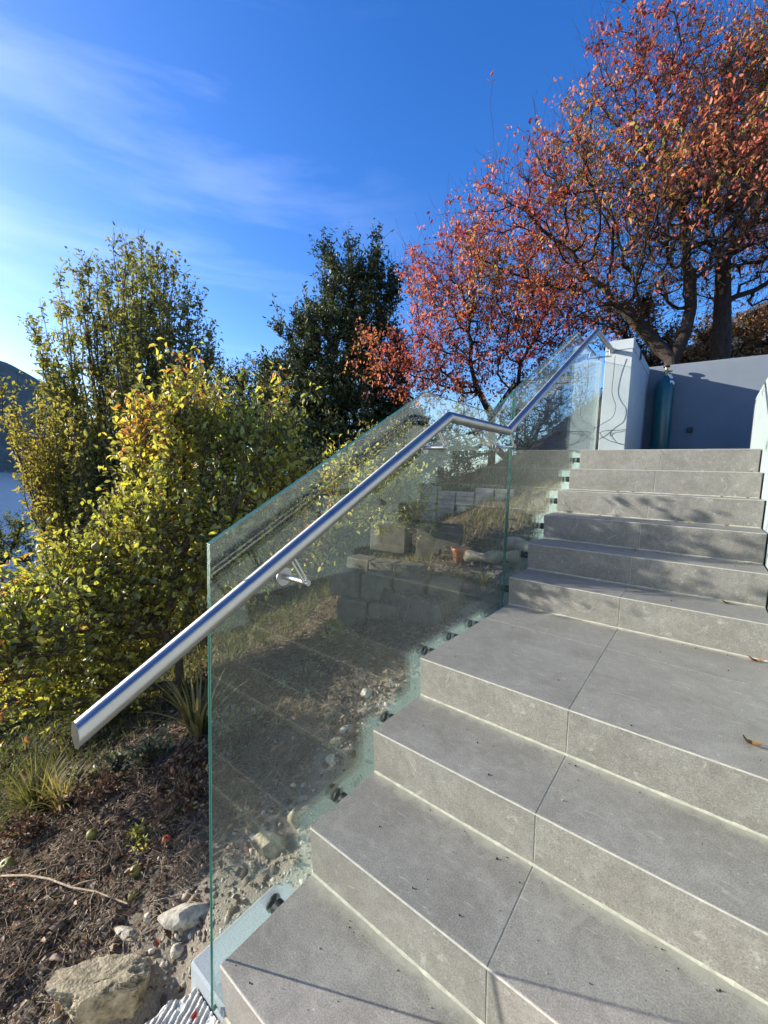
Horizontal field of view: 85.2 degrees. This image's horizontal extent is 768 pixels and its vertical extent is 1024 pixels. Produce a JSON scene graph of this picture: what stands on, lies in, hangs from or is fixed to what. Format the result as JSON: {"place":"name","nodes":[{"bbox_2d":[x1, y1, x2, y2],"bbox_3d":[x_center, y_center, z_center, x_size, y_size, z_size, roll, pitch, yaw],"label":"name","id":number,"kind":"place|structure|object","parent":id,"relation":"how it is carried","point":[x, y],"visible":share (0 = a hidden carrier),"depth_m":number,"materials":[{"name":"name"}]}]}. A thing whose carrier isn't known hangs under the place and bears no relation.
{"place":"outdoors","nodes":[
{"label":"outdoors","id":0,"kind":"place"},
{"bbox_2d":[0,361,240,475],"bbox_3d":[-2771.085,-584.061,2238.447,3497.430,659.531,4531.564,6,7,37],"label":"hill","id":1,"kind":"structure","parent":0,"point":[24,395],"depth_m":2090.29,"materials":[{"name":"green plant"}]},
{"bbox_2d":[0,469,457,591],"bbox_3d":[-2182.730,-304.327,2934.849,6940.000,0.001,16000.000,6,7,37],"label":"lake","id":2,"kind":"structure","parent":0,"point":[9,498],"depth_m":426.31,"materials":[{"name":"blue liquid"}]},
{"bbox_2d":[0,396,601,1023],"bbox_3d":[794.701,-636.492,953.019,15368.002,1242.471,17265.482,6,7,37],"label":"ground","id":3,"kind":"structure","parent":0,"point":[566,436],"depth_m":1.98,"materials":[{"name":"soil"}]},
{"bbox_2d":[0,857,15,873],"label":"fallen apple","id":4,"kind":"object","parent":3,"relation":"on","point":[7,861],"visible":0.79,"depth_m":1.80,"materials":[{"name":"green food"}]},
{"bbox_2d":[0,509,50,603],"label":"dark bush","id":5,"kind":"object","parent":3,"relation":"on","point":[15,543],"visible":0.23,"depth_m":8.79,"materials":[{"name":"green plant"}]},
{"bbox_2d":[0,806,55,856],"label":"withered plant","id":6,"kind":"object","parent":3,"relation":"on","point":[22,831],"visible":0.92,"depth_m":1.94,"materials":[{"name":"brown plant"}]},
{"bbox_2d":[0,740,95,825],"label":"grass tuft","id":7,"kind":"object","parent":3,"relation":"on","point":[25,794],"visible":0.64,"depth_m":2.19,"materials":[{"name":"green plant"}]},
{"bbox_2d":[0,868,127,903],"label":"long stick","id":8,"kind":"object","parent":3,"relation":"on","point":[52,880],"visible":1,"depth_m":1.58,"materials":[{"name":"beige wood"}]},
{"bbox_2d":[0,899,136,1023],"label":"grey gravel","id":9,"kind":"structure","parent":3,"relation":"on","point":[40,997],"depth_m":1.31,"materials":[{"name":"grey gravel"}]},
{"bbox_2d":[0,362,138,661],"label":"golden green shrub","id":10,"kind":"object","parent":3,"relation":"on","point":[65,494],"visible":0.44,"depth_m":5.81,"materials":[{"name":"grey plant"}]},
{"bbox_2d":[86,828,97,839],"bbox_3d":[-1.256,1.384,1.795,0.042,0.044,0.042,33,-12,-38],"label":"fallen apple","id":11,"kind":"object","parent":3,"relation":"on","point":[91,834],"visible":0.97,"depth_m":1.78,"materials":[{"name":"green food"}]},
{"bbox_2d":[58,764,126,825],"bbox_3d":[-1.426,1.363,2.052,0.281,0.217,0.228,-2,7,-34],"label":"withered plant","id":12,"kind":"object","parent":3,"relation":"on","point":[99,784],"visible":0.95,"depth_m":2.03,"materials":[{"name":"brown plant"}]},
{"bbox_2d":[62,743,128,789],"bbox_3d":[-1.507,1.379,2.226,0.280,0.220,0.306,6,7,37],"label":"silver plant","id":13,"kind":"object","parent":3,"relation":"on","point":[113,760],"visible":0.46,"depth_m":2.25,"materials":[{"name":"grey plant"}]},
{"bbox_2d":[45,954,150,1023],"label":"boulder","id":14,"kind":"object","parent":3,"relation":"on","point":[100,989],"visible":1,"depth_m":1.19,"materials":[{"name":"beige stone"}]},
{"bbox_2d":[16,221,222,594],"bbox_3d":[-3.994,-1.260,6.668,3.106,6.503,2.089,2,5,5],"label":"olive green tree","id":15,"kind":"object","parent":3,"relation":"on","point":[124,360],"visible":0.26,"depth_m":6.23,"materials":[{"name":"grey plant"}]},
{"bbox_2d":[115,925,138,942],"bbox_3d":[-0.846,1.390,1.375,0.104,0.031,0.039,-4,4,21],"label":"stone","id":16,"kind":"object","parent":3,"relation":"on","point":[124,933],"visible":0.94,"depth_m":1.37,"materials":[{"name":"white stone"}]},
{"bbox_2d":[128,889,137,900],"bbox_3d":[-0.901,1.375,1.498,0.034,0.036,0.034,0,20,-9],"label":"fallen apple","id":17,"kind":"object","parent":3,"relation":"on","point":[132,894],"visible":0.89,"depth_m":1.49,"materials":[{"name":"green food"}]},
{"bbox_2d":[129,864,141,877],"bbox_3d":[-0.939,1.355,1.577,0.040,0.042,0.040,38,38,26],"label":"fallen apple","id":18,"kind":"object","parent":3,"relation":"on","point":[134,874],"visible":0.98,"depth_m":1.57,"materials":[{"name":"green food"}]},
{"bbox_2d":[124,818,154,858],"bbox_3d":[-0.995,1.339,1.715,0.171,0.114,0.114,6,7,37],"label":"weed patch","id":19,"kind":"object","parent":3,"relation":"on","point":[140,827],"visible":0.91,"depth_m":1.73,"materials":[{"name":"green plant"}]},
{"bbox_2d":[0,466,281,738],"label":"garden shrub","id":20,"kind":"object","parent":3,"relation":"on","point":[233,616],"visible":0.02,"depth_m":4.70,"materials":[{"name":"green plant"}]},
{"bbox_2d":[117,722,178,771],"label":"silver plant","id":21,"kind":"object","parent":3,"relation":"on","point":[145,749],"visible":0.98,"depth_m":2.23,"materials":[{"name":"grey plant"}]},
{"bbox_2d":[161,834,171,844],"bbox_3d":[-0.878,1.325,1.687,0.038,0.040,0.038,1,5,-15],"label":"fallen apple","id":22,"kind":"object","parent":3,"relation":"on","point":[164,839],"visible":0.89,"depth_m":1.68,"materials":[{"name":"red food"}]},
{"bbox_2d":[142,738,208,805],"bbox_3d":[-0.972,1.222,1.983,0.284,0.204,0.273,-2,7,-36],"label":"withered plant","id":23,"kind":"object","parent":3,"relation":"on","point":[184,751],"visible":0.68,"depth_m":1.99,"materials":[{"name":"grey plant"}]},
{"bbox_2d":[170,942,184,959],"bbox_3d":[-0.648,1.375,1.309,0.042,0.040,0.042,2,5,2],"label":"stone","id":24,"kind":"object","parent":3,"relation":"on","point":[176,951],"visible":0.93,"depth_m":1.30,"materials":[{"name":"white stone"}]},
{"bbox_2d":[141,759,216,825],"bbox_3d":[-0.880,1.216,1.851,0.290,0.216,0.279,0,6,-16],"label":"withered plant","id":25,"kind":"object","parent":3,"relation":"on","point":[185,784],"visible":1,"depth_m":1.82,"materials":[{"name":"brown plant"}]},
{"bbox_2d":[145,987,219,1023],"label":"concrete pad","id":26,"kind":"object","parent":3,"relation":"on","point":[182,1010],"visible":1,"depth_m":1.10,"materials":[{"name":"grey concrete"}]},
{"bbox_2d":[190,1010,197,1023],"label":"fallen leaf","id":27,"kind":"object","parent":26,"relation":"on","point":[194,1015],"visible":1,"depth_m":1.09,"materials":[{"name":"red plant"}]},
{"bbox_2d":[157,902,209,931],"bbox_3d":[-0.648,1.346,1.387,0.194,0.069,0.080,12,13,-15],"label":"stone","id":28,"kind":"object","parent":3,"relation":"on","point":[184,916],"visible":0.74,"depth_m":1.36,"materials":[{"name":"white stone"}]},
{"bbox_2d":[139,665,244,742],"bbox_3d":[-1.027,1.049,2.292,0.592,0.369,0.560,6,7,37],"label":"spiky plant","id":29,"kind":"object","parent":3,"relation":"on","point":[196,719],"visible":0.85,"depth_m":2.30,"materials":[{"name":"green plant"}]},
{"bbox_2d":[0,536,416,830],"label":"bank weeds","id":30,"kind":"object","parent":3,"relation":"on","point":[20,763],"visible":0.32,"depth_m":3.59,"materials":[{"name":"green plant"}]},
{"bbox_2d":[0,337,445,751],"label":"bush","id":31,"kind":"object","parent":3,"relation":"on","point":[54,631],"visible":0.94,"depth_m":2.92,"materials":[{"name":"green plant"}]},
{"bbox_2d":[38,698,50,708],"bbox_3d":[-2.341,1.320,2.880,0.071,0.072,0.070,3,6,14],"label":"hanging apple","id":32,"kind":"object","parent":31,"relation":"hanging from","point":[42,703],"visible":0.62,"depth_m":2.86,"materials":[{"name":"green food"}]},
{"bbox_2d":[91,541,103,551],"bbox_3d":[-1.933,0.234,2.817,0.070,0.073,0.071,-2,7,-36],"label":"hanging apple","id":33,"kind":"object","parent":31,"relation":"hanging from","point":[96,546],"visible":0.93,"depth_m":2.79,"materials":[{"name":"green food"}]},
{"bbox_2d":[2,594,461,1023],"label":"gravel","id":34,"kind":"structure","parent":3,"relation":"on","point":[186,895],"depth_m":1.51,"materials":[{"name":"grey gravel"}]},
{"bbox_2d":[204,697,264,762],"bbox_3d":[-0.764,1.116,2.195,0.328,0.220,0.378,0,6,-19],"label":"silver plant","id":35,"kind":"object","parent":3,"relation":"on","point":[231,721],"visible":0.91,"depth_m":2.17,"materials":[{"name":"grey plant"}]},
{"bbox_2d":[195,340,276,490],"bbox_3d":[-4.532,-1.595,13.110,3.390,7.277,3.713,6,7,37],"label":"distant tree","id":36,"kind":"object","parent":3,"relation":"on","point":[221,374],"visible":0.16,"depth_m":12.53,"materials":[{"name":"green plant"}]},
{"bbox_2d":[0,567,508,1023],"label":"soil clods","id":37,"kind":"object","parent":3,"relation":"on","point":[60,924],"visible":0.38,"depth_m":1.73,"materials":[{"name":"brown soil"}]},
{"bbox_2d":[250,829,287,858],"bbox_3d":[-0.424,1.224,1.547,0.150,0.088,0.081,-1,0,9],"label":"stone","id":38,"kind":"object","parent":3,"relation":"on","point":[269,843],"visible":1,"depth_m":1.52,"materials":[{"name":"grey stone"}]},
{"bbox_2d":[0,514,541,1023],"bbox_3d":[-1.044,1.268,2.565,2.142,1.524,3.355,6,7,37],"label":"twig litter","id":39,"kind":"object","parent":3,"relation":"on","point":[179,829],"visible":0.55,"depth_m":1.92,"materials":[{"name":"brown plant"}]},
{"bbox_2d":[287,808,300,828],"bbox_3d":[-0.342,1.166,1.589,0.060,0.075,0.046,-2,7,26],"label":"stone","id":40,"kind":"object","parent":3,"relation":"on","point":[293,817],"visible":1,"depth_m":1.57,"materials":[{"name":"beige stone"}]},
{"bbox_2d":[272,658,329,696],"bbox_3d":[-0.494,0.985,2.547,0.367,0.135,0.380,4,6,22],"label":"weed patch","id":41,"kind":"object","parent":3,"relation":"on","point":[308,669],"visible":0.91,"depth_m":2.54,"materials":[{"name":"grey plant"}]},
{"bbox_2d":[325,753,335,765],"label":"stone","id":42,"kind":"object","parent":3,"relation":"on","point":[330,759],"visible":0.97,"depth_m":1.85,"materials":[{"name":"grey stone"}]},
{"bbox_2d":[231,218,430,510],"bbox_3d":[-1.177,-3.040,9.896,4.964,7.788,4.338,1,6,-14],"label":"evergreen tree","id":43,"kind":"object","parent":3,"relation":"on","point":[339,407],"visible":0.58,"depth_m":9.14,"materials":[{"name":"green plant"}]},
{"bbox_2d":[320,616,353,638],"bbox_3d":[-0.332,0.848,3.035,0.251,0.177,0.192,2,5,1],"label":"weed patch","id":44,"kind":"object","parent":3,"relation":"on","point":[338,627],"visible":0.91,"depth_m":3.00,"materials":[{"name":"green plant"}]},
{"bbox_2d":[329,736,345,744],"bbox_3d":[-0.215,1.075,1.954,0.082,0.041,0.052,8,-6,-35],"label":"stone","id":45,"kind":"object","parent":3,"relation":"on","point":[333,741],"visible":0.83,"depth_m":1.94,"materials":[{"name":"grey stone"}]},
{"bbox_2d":[339,724,358,736],"bbox_3d":[-0.160,1.053,2.024,0.120,0.051,0.054,-4,5,-32],"label":"stone","id":46,"kind":"object","parent":3,"relation":"on","point":[342,730],"visible":0.65,"depth_m":2.00,"materials":[{"name":"grey stone"}]},
{"bbox_2d":[332,709,369,742],"bbox_3d":[-0.143,1.041,2.020,0.191,0.112,0.204,6,7,37],"label":"weed patch","id":47,"kind":"object","parent":3,"relation":"on","point":[356,722],"visible":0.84,"depth_m":2.02,"materials":[{"name":"plant"}]},
{"bbox_2d":[225,424,484,574],"bbox_3d":[-0.672,-0.115,6.611,4.330,2.812,1.908,2,5,3],"label":"garden shrub","id":48,"kind":"object","parent":3,"relation":"on","point":[341,533],"visible":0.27,"depth_m":6.32,"materials":[{"name":"green plant"}]},
{"bbox_2d":[361,688,371,698],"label":"stone","id":49,"kind":"object","parent":3,"relation":"on","point":[365,692],"visible":0.91,"depth_m":2.24,"materials":[{"name":"white stone"}]},
{"bbox_2d":[347,554,426,574],"bbox_3d":[0.013,0.508,3.560,0.703,0.198,0.186,5,6,30],"label":"block edging","id":50,"kind":"object","parent":3,"relation":"on","point":[365,562],"visible":0.48,"depth_m":3.50,"materials":[{"name":"concrete"}]},
{"bbox_2d":[370,520,412,553],"bbox_3d":[0.078,0.259,4.404,0.400,0.300,0.200,5,6,26],"label":"concrete block","id":51,"kind":"object","parent":3,"relation":"on","point":[400,541],"depth_m":4.31,"materials":[{"name":"grey concrete"}]},
{"bbox_2d":[325,566,462,626],"bbox_3d":[0.102,0.772,3.148,1.108,0.599,0.242,4,6,17],"label":"block edging","id":52,"kind":"object","parent":3,"relation":"on","point":[349,585],"visible":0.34,"depth_m":3.12,"materials":[{"name":"concrete"}]},
{"bbox_2d":[420,516,435,520],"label":"paver","id":53,"kind":"object","parent":3,"relation":"on","point":[428,517],"visible":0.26,"depth_m":5.18,"materials":[{"name":"grey concrete"}]},
{"bbox_2d":[420,512,436,516],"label":"paver","id":54,"kind":"object","parent":53,"relation":"on","point":[429,514],"visible":0.4,"depth_m":5.15,"materials":[{"name":"grey concrete"}]},
{"bbox_2d":[420,507,435,512],"bbox_3d":[0.584,-0.033,5.255,0.210,0.052,0.200,5,6,28],"label":"paver","id":55,"kind":"object","parent":54,"relation":"on","point":[431,509],"visible":0.28,"depth_m":5.15,"materials":[{"name":"grey concrete"}]},
{"bbox_2d":[421,503,437,507],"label":"paver","id":56,"kind":"object","parent":55,"relation":"on","point":[433,506],"visible":0.28,"depth_m":5.16,"materials":[{"name":"grey concrete"}]},
{"bbox_2d":[420,499,437,503],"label":"paver","id":57,"kind":"object","parent":56,"relation":"on","point":[432,501],"visible":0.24,"depth_m":5.14,"materials":[{"name":"grey concrete"}]},
{"bbox_2d":[421,494,437,498],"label":"paver","id":58,"kind":"object","parent":57,"relation":"on","point":[432,497],"visible":0.3,"depth_m":5.13,"materials":[{"name":"grey concrete"}]},
{"bbox_2d":[421,490,441,494],"bbox_3d":[0.595,-0.247,5.236,0.210,0.052,0.200,4,6,24],"label":"paver","id":59,"kind":"object","parent":58,"relation":"on","point":[432,492],"visible":0.48,"depth_m":5.14,"materials":[{"name":"grey concrete"}]},
{"bbox_2d":[420,485,441,490],"bbox_3d":[0.589,-0.302,5.234,0.210,0.052,0.200,5,6,27],"label":"paver","id":60,"kind":"object","parent":59,"relation":"on","point":[435,488],"visible":0.8,"depth_m":5.14,"materials":[{"name":"grey concrete"}]},
{"bbox_2d":[268,384,602,597],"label":"rough grass","id":61,"kind":"structure","parent":3,"relation":"on","point":[537,485],"depth_m":4.74,"materials":[{"name":"brown plant"}]},
{"bbox_2d":[415,521,462,558],"bbox_3d":[0.528,0.281,4.008,0.440,0.360,0.060,4,3,23],"label":"concrete slab","id":62,"kind":"object","parent":3,"relation":"on","point":[447,536],"depth_m":3.98,"materials":[{"name":"grey concrete"}]},
{"bbox_2d":[446,568,469,579],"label":"weed tuft","id":63,"kind":"object","parent":3,"relation":"on","point":[457,575],"visible":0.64,"depth_m":3.22,"materials":[{"name":"green plant"}]},
{"bbox_2d":[451,542,469,562],"bbox_3d":[0.672,0.349,3.673,0.166,0.188,0.166,6,7,37],"label":"terracotta pot","id":64,"kind":"object","parent":3,"relation":"on","point":[458,551],"visible":0.91,"depth_m":3.63,"materials":[{"name":"ceramic"}]},
{"bbox_2d":[339,174,607,465],"bbox_3d":[1.774,-3.501,8.255,5.305,5.797,2.837,1,6,-6],"label":"autumn tree","id":65,"kind":"object","parent":3,"relation":"on","point":[472,308],"visible":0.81,"depth_m":8.00,"materials":[{"name":"red plant"}]},
{"bbox_2d":[191,449,767,1023],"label":"staircase","id":66,"kind":"structure","parent":3,"relation":"on","point":[669,669],"depth_m":1.21,"materials":[{"name":"stone"}]},
{"bbox_2d":[207,391,514,1011],"bbox_3d":[0.152,0.306,1.710,0.048,1.884,1.829,6,7,37],"label":"glass panel","id":67,"kind":"object","parent":66,"relation":"on","point":[275,902],"visible":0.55,"depth_m":1.10,"materials":[{"name":"clear glass"}]},
{"bbox_2d":[71,328,615,748],"bbox_3d":[0.793,-0.580,2.359,0.125,1.730,4.322,6,7,37],"label":"handrail","id":68,"kind":"object","parent":67,"relation":"attached to","point":[96,717],"visible":0.99,"depth_m":1.01,"materials":[{"name":"metal"}]},
{"bbox_2d":[234,515,767,1009],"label":"dirt crumbs","id":69,"kind":"object","parent":66,"relation":"on","point":[574,765],"visible":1,"depth_m":1.23,"materials":[{"name":"soil"}]},
{"bbox_2d":[502,332,601,607],"bbox_3d":[1.404,-0.399,3.246,0.048,1.995,2.179,6,7,37],"label":"glass panel","id":70,"kind":"object","parent":66,"relation":"on","point":[524,555],"visible":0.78,"depth_m":2.89,"materials":[{"name":"clear glass"}]},
{"bbox_2d":[650,365,674,448],"bbox_3d":[3.158,-1.121,4.735,0.184,1.053,0.184,6,7,37],"label":"gas bottle","id":71,"kind":"object","parent":66,"relation":"on","point":[662,412],"visible":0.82,"depth_m":4.67,"materials":[{"name":"teal metal"}]},
{"bbox_2d":[748,655,762,660],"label":"fallen leaf","id":72,"kind":"object","parent":66,"relation":"on","point":[753,659],"visible":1,"depth_m":1.78,"materials":[{"name":"orange plant"}]},
{"bbox_2d":[743,734,767,747],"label":"fallen leaf","id":73,"kind":"object","parent":66,"relation":"on","point":[752,742],"visible":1,"depth_m":1.21,"materials":[{"name":"orange plant"}]},
{"bbox_2d":[358,351,602,482],"bbox_3d":[1.397,-1.322,6.753,3.953,2.173,1.831,3,6,16],"label":"wild shrub","id":74,"kind":"object","parent":3,"relation":"on","point":[534,432],"visible":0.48,"depth_m":6.34,"materials":[{"name":"green plant"}]},
{"bbox_2d":[474,569,495,587],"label":"grass tuft","id":75,"kind":"object","parent":3,"relation":"on","point":[483,582],"visible":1,"depth_m":3.19,"materials":[{"name":"green plant"}]},
{"bbox_2d":[463,550,521,563],"bbox_3d":[0.899,0.369,3.470,0.465,0.156,0.116,5,6,27],"label":"driftwood log","id":76,"kind":"object","parent":3,"relation":"on","point":[490,556],"visible":0.88,"depth_m":3.43,"materials":[{"name":"grey wood"}]},
{"bbox_2d":[501,536,528,551],"bbox_3d":[1.113,0.271,3.480,0.120,0.134,0.271,-3,8,-43],"label":"rock","id":77,"kind":"object","parent":3,"relation":"on","point":[516,543],"visible":0.73,"depth_m":3.44,"materials":[{"name":"grey stone"}]},
{"bbox_2d":[435,0,767,366],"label":"autumn tree","id":78,"kind":"object","parent":3,"relation":"on","point":[668,129],"visible":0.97,"depth_m":5.98,"materials":[{"name":"orange plant"}]},
{"bbox_2d":[598,338,649,449],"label":"pillar wall","id":79,"kind":"structure","parent":3,"relation":"on","point":[628,388],"depth_m":4.00,"materials":[{"name":"white paint"}]},
{"bbox_2d":[581,360,625,444],"bbox_3d":[2.112,-1.059,3.988,0.384,0.828,0.028,5,6,30],"label":"loose cable","id":80,"kind":"object","parent":79,"relation":"hanging from","point":[611,418],"visible":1,"depth_m":3.97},
{"bbox_2d":[567,283,767,366],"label":"russet hedge","id":81,"kind":"object","parent":3,"relation":"on","point":[755,342],"visible":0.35,"depth_m":7.99,"materials":[{"name":"brown plant"}]},
{"bbox_2d":[606,0,767,360],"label":"autumn tree","id":82,"kind":"object","parent":3,"relation":"on","point":[724,298],"visible":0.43,"depth_m":6.08,"materials":[{"name":"red plant"}]},
{"bbox_2d":[642,354,767,448],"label":"back wall","id":83,"kind":"structure","parent":3,"relation":"on","point":[713,404],"depth_m":4.57,"materials":[{"name":"white paint"}]},
{"bbox_2d":[749,378,767,612],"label":"side wall","id":84,"kind":"structure","parent":3,"relation":"on","point":[759,435],"depth_m":2.86,"materials":[{"name":"white paint"}]},
{"bbox_2d":[0,0,767,475],"label":"sky","id":85,"kind":"structure","parent":0,"point":[230,133],"materials":[{"name":"blue"}]},
{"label":"paver","id":86,"kind":"object","parent":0,"visible":0},
{"bbox_2d":[456,505,473,509],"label":"paver","id":87,"kind":"object","parent":86,"relation":"on","point":[462,507],"visible":0.48,"depth_m":4.98,"materials":[{"name":"grey concrete"}]},
{"bbox_2d":[456,501,474,505],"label":"paver","id":88,"kind":"object","parent":87,"relation":"on","point":[462,503],"visible":0.64,"depth_m":4.97,"materials":[{"name":"grey concrete"}]},
{"bbox_2d":[456,496,474,501],"bbox_3d":[1.003,-0.163,5.058,0.210,0.052,0.200,5,6,26],"label":"paver","id":89,"kind":"object","parent":88,"relation":"on","point":[462,498],"visible":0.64,"depth_m":4.97,"materials":[{"name":"grey concrete"}]},
{"bbox_2d":[457,491,475,496],"bbox_3d":[1.008,-0.215,5.042,0.210,0.052,0.200,4,6,25],"label":"paver","id":90,"kind":"object","parent":89,"relation":"on","point":[466,494],"visible":0.76,"depth_m":4.95,"materials":[{"name":"grey concrete"}]},
{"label":"paver","id":91,"kind":"object","parent":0,"visible":0},
{"bbox_2d":[475,497,493,501],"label":"paver","id":92,"kind":"object","parent":91,"relation":"on","point":[477,499],"visible":0.4,"depth_m":4.89,"materials":[{"name":"grey concrete"}]},
{"bbox_2d":[475,493,494,497],"bbox_3d":[1.214,-0.200,4.951,0.210,0.052,0.200,5,6,26],"label":"paver","id":93,"kind":"object","parent":92,"relation":"on","point":[485,495],"visible":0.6,"depth_m":4.86,"materials":[{"name":"grey concrete"}]},
{"bbox_2d":[476,488,494,492],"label":"paver","id":94,"kind":"object","parent":93,"relation":"on","point":[485,490],"visible":0.86,"depth_m":4.86,"materials":[{"name":"grey concrete"}]},
{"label":"paver","id":95,"kind":"object","parent":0,"visible":0},
{"bbox_2d":[495,494,513,498],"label":"paver","id":96,"kind":"object","parent":95,"relation":"on","point":[501,496],"visible":0.42,"depth_m":4.78,"materials":[{"name":"grey concrete"}]},
{"bbox_2d":[495,489,515,493],"bbox_3d":[1.415,-0.238,4.853,0.210,0.052,0.200,5,6,27],"label":"paver","id":97,"kind":"object","parent":96,"relation":"on","point":[502,491],"visible":0.8,"depth_m":4.77,"materials":[{"name":"grey concrete"}]},
{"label":"paver","id":98,"kind":"object","parent":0,"visible":0},
{"bbox_2d":[437,508,455,512],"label":"paver","id":99,"kind":"object","parent":98,"relation":"on","point":[445,510],"visible":0.54,"depth_m":5.07,"materials":[{"name":"grey concrete"}]},
{"bbox_2d":[438,504,456,508],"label":"paver","id":100,"kind":"object","parent":99,"relation":"on","point":[443,506],"visible":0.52,"depth_m":5.07,"materials":[{"name":"grey concrete"}]},
{"bbox_2d":[438,500,455,504],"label":"paver","id":101,"kind":"object","parent":100,"relation":"on","point":[450,502],"visible":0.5,"depth_m":5.05,"materials":[{"name":"grey concrete"}]},
{"bbox_2d":[438,495,455,499],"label":"paver","id":102,"kind":"object","parent":101,"relation":"on","point":[440,497],"visible":0.58,"depth_m":5.05,"materials":[{"name":"grey concrete"}]},
{"bbox_2d":[438,490,458,495],"bbox_3d":[0.797,-0.232,5.140,0.210,0.052,0.200,4,6,25],"label":"paver","id":103,"kind":"object","parent":102,"relation":"on","point":[450,493],"visible":0.82,"depth_m":5.05,"materials":[{"name":"grey concrete"}]}
]}

